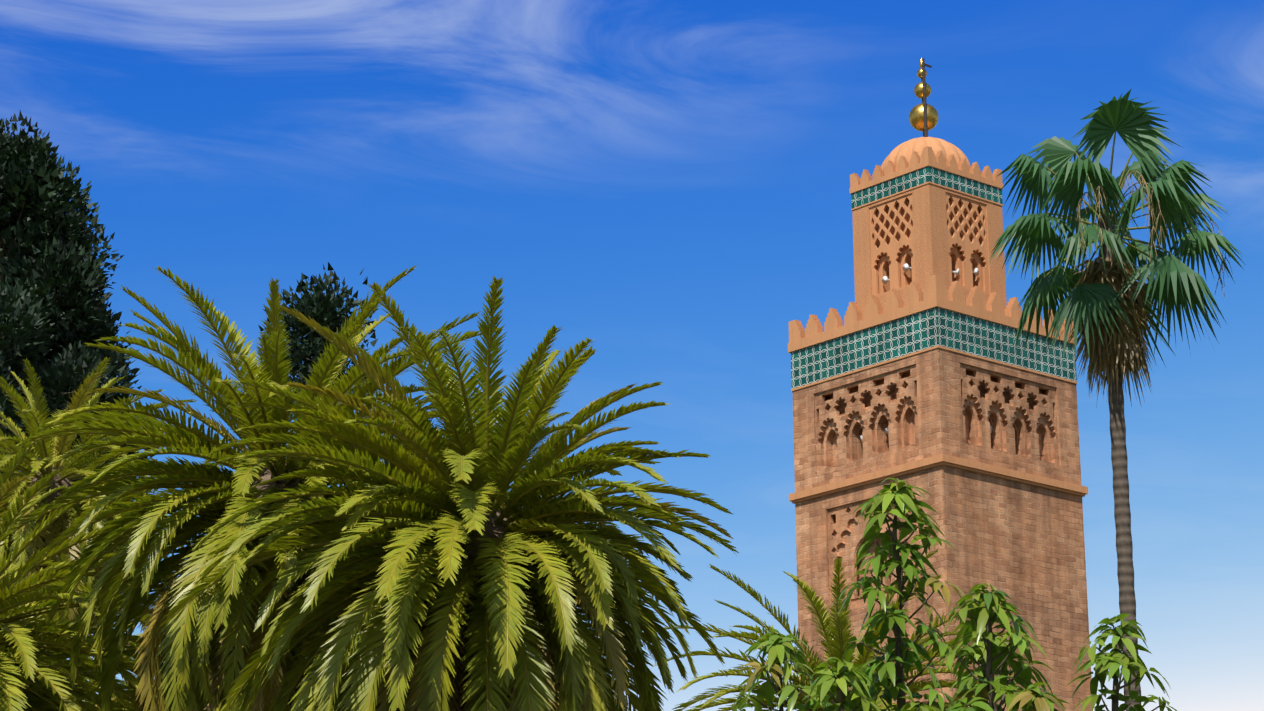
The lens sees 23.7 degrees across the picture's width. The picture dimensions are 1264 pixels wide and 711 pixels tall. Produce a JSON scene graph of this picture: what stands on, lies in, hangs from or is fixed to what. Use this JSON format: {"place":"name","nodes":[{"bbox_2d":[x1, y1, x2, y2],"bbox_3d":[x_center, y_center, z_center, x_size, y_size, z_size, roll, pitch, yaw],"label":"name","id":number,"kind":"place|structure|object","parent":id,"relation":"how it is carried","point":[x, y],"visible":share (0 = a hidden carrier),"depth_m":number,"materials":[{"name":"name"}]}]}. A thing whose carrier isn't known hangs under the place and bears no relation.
{"place":"outdoors","nodes":[
{"label":"outdoors","id":0,"kind":"place"},
{"bbox_2d":[0,111,159,594],"bbox_3d":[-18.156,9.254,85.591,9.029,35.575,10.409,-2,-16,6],"label":"evergreen","id":1,"kind":"object","parent":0,"point":[80,314],"depth_m":87.41,"materials":[{"name":"green plant"}]},
{"bbox_2d":[257,262,389,418],"bbox_3d":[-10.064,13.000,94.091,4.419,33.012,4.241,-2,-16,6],"label":"evergreen","id":2,"kind":"object","parent":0,"point":[318,303],"depth_m":97.47,"materials":[{"name":"green plant"}]},
{"bbox_2d":[0,0,1263,710],"label":"sky","id":3,"kind":"structure","parent":0,"point":[665,184],"materials":[{"name":"blue"}]},
{"bbox_2d":[732,478,1176,710],"bbox_3d":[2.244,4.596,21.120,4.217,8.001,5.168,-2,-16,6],"label":"leafy shrub","id":4,"kind":"object","parent":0,"point":[822,684],"depth_m":22.44,"materials":[{"name":"green plant"}]},
{"label":"ground","id":5,"kind":"structure","parent":0,"visible":0},
{"bbox_2d":[1,540,155,710],"bbox_3d":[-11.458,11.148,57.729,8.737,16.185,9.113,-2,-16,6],"label":"palm tree","id":6,"kind":"object","parent":5,"relation":"on","point":[59,612],"visible":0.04,"depth_m":58.46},
{"bbox_2d":[0,413,166,710],"bbox_3d":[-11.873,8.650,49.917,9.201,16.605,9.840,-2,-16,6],"label":"date palm","id":7,"kind":"object","parent":5,"relation":"on","point":[23,661],"visible":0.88,"depth_m":50.64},
{"bbox_2d":[0,357,198,635],"bbox_3d":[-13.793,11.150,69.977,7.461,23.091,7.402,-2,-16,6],"label":"date palm","id":8,"kind":"object","parent":5,"relation":"on","point":[33,465],"depth_m":71.32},
{"bbox_2d":[37,544,307,710],"bbox_3d":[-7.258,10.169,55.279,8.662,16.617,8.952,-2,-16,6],"label":"palm tree","id":9,"kind":"object","parent":5,"relation":"on","point":[87,591],"depth_m":55.47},
{"bbox_2d":[0,265,499,710],"bbox_3d":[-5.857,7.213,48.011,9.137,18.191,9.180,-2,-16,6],"label":"date palm","id":10,"kind":"object","parent":5,"relation":"on","point":[212,493],"depth_m":48.14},
{"bbox_2d":[159,275,738,710],"bbox_3d":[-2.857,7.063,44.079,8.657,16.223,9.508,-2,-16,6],"label":"date palm","id":11,"kind":"object","parent":5,"relation":"on","point":[393,641],"depth_m":43.81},
{"bbox_2d":[653,548,1027,710],"bbox_3d":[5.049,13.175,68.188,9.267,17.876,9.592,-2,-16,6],"label":"palm tree","id":12,"kind":"object","parent":5,"relation":"on","point":[836,640],"depth_m":68.95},
{"bbox_2d":[788,57,1091,710],"bbox_3d":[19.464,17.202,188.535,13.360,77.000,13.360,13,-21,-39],"label":"minaret","id":13,"kind":"object","parent":5,"relation":"on","point":[915,370],"visible":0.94,"depth_m":188.11,"materials":[{"name":"stone"}]},
{"bbox_2d":[986,88,1244,710],"bbox_3d":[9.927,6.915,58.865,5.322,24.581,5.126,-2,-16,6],"label":"fan palm tree","id":14,"kind":"object","parent":5,"relation":"on","point":[1109,301],"depth_m":60.71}
]}

